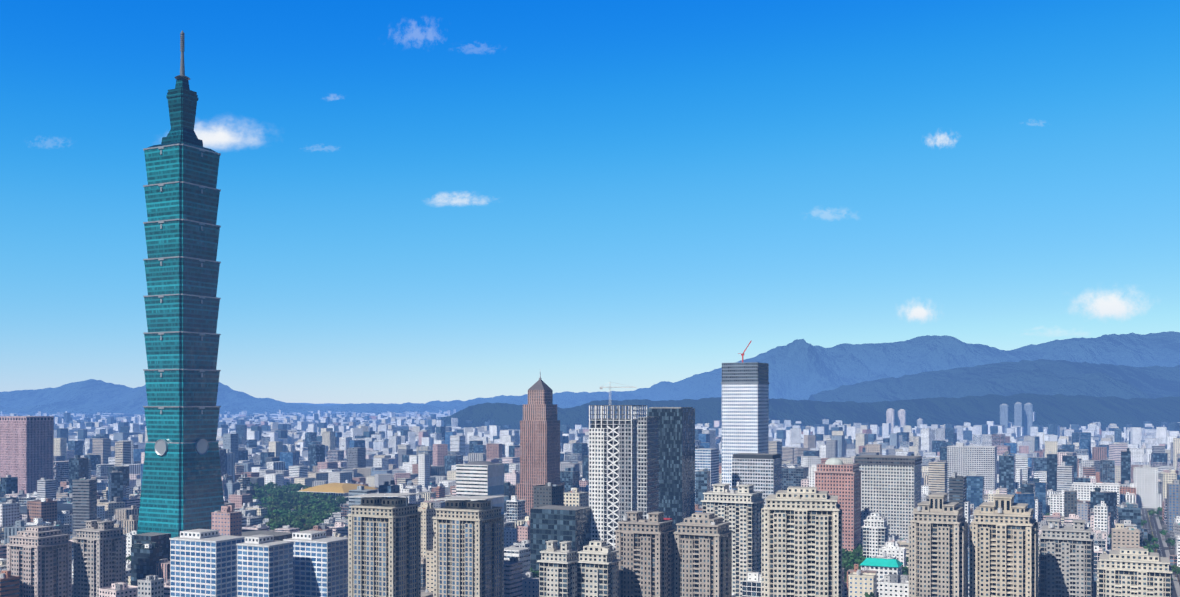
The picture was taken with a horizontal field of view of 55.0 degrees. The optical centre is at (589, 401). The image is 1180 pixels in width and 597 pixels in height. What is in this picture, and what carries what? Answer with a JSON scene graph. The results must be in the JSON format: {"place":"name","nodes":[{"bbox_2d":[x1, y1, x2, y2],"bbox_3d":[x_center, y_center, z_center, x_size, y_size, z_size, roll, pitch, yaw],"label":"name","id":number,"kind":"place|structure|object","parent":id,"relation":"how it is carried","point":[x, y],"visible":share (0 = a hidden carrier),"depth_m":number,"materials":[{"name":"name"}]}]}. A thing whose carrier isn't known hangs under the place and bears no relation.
{"place":"outdoors","nodes":[
{"label":"outdoors","id":0,"kind":"place"},
{"bbox_2d":[0,379,330,415],"bbox_3d":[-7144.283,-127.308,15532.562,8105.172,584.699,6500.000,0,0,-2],"label":"ridge hill","id":1,"kind":"structure","parent":0,"point":[91,396],"depth_m":14400.16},
{"bbox_2d":[295,403,340,405],"bbox_3d":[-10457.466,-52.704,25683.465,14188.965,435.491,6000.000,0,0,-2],"label":"ridge hill","id":2,"kind":"structure","parent":0,"point":[328,404],"depth_m":25194.18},
{"bbox_2d":[20,341,1142,581],"bbox_3d":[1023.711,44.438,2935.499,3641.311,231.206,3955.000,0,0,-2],"label":"roof","id":3,"kind":"structure","parent":0,"point":[494,479],"depth_m":1150.57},
{"bbox_2d":[0,0,1179,403],"label":"sky","id":4,"kind":"structure","parent":0,"point":[655,191],"materials":[{"name":"blue"}]},
{"bbox_2d":[589,417,658,549],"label":"skyscraper","id":5,"kind":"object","parent":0,"point":[597,471],"depth_m":995.68,"materials":[{"name":"white concrete"}]},
{"bbox_2d":[126,418,1179,596],"bbox_3d":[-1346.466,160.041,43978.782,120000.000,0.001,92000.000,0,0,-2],"label":"ground","id":6,"kind":"structure","parent":0,"point":[1166,536],"depth_m":1428.42,"materials":[{"name":"grey"}]},
{"bbox_2d":[137,96,223,537],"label":"skyscraper","id":7,"kind":"structure","parent":6,"relation":"on","point":[182,488],"depth_m":1068.53,"materials":[{"name":"teal glass"}]},
{"bbox_2d":[148,30,214,151],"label":"skyscraper spire","id":8,"kind":"object","parent":7,"relation":"on","point":[182,135],"visible":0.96,"depth_m":1081.60,"materials":[{"name":"grey metal"}]},
{"bbox_2d":[143,144,220,454],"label":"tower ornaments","id":9,"kind":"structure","parent":7,"relation":"attached to","point":[201,446],"depth_m":1068.26},
{"bbox_2d":[0,362,1172,596],"bbox_3d":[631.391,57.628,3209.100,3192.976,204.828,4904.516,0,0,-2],"label":"buildings","id":10,"kind":"structure","parent":6,"relation":"on","point":[778,526],"depth_m":815.32,"materials":[{"name":"beige concrete"}]},
{"bbox_2d":[242,529,291,540],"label":"roof","id":11,"kind":"object","parent":10,"relation":"on","point":[279,536],"visible":0.12,"depth_m":1086.44,"materials":[{"name":"grey concrete"}]},
{"bbox_2d":[0,407,1179,596],"bbox_3d":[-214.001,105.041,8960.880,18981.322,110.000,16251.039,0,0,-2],"label":"city blocks","id":12,"kind":"structure","parent":6,"relation":"on","point":[98,464],"depth_m":2059.07,"materials":[{"name":"grey concrete"}]},
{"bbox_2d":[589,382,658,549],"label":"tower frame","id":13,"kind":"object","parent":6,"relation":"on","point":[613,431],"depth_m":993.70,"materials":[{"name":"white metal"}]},
{"bbox_2d":[126,481,1179,596],"bbox_3d":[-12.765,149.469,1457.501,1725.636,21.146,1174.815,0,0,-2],"label":"park trees","id":14,"kind":"object","parent":6,"relation":"on","point":[280,498],"visible":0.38,"depth_m":1524.96,"materials":[{"name":"green plant"}]},
{"bbox_2d":[317,331,1179,413],"bbox_3d":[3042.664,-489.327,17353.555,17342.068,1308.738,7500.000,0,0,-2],"label":"ridge hill","id":15,"kind":"structure","parent":0,"point":[801,369],"depth_m":16688.07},
{"bbox_2d":[421,508,1179,596],"bbox_3d":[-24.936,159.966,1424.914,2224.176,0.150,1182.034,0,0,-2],"label":"road","id":16,"kind":"structure","parent":0,"point":[1152,525],"depth_m":1347.46,"materials":[{"name":"grey asphalt"}]},
{"bbox_2d":[434,393,1179,433],"bbox_3d":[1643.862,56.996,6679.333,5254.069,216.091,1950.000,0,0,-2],"label":"hills","id":17,"kind":"structure","parent":0,"point":[1061,410],"depth_m":6145.84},
{"bbox_2d":[808,359,1179,402],"bbox_3d":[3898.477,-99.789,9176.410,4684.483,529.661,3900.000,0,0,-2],"label":"ridge hill","id":18,"kind":"structure","parent":0,"point":[1051,377],"depth_m":8890.48,"materials":[{"name":"blue"}]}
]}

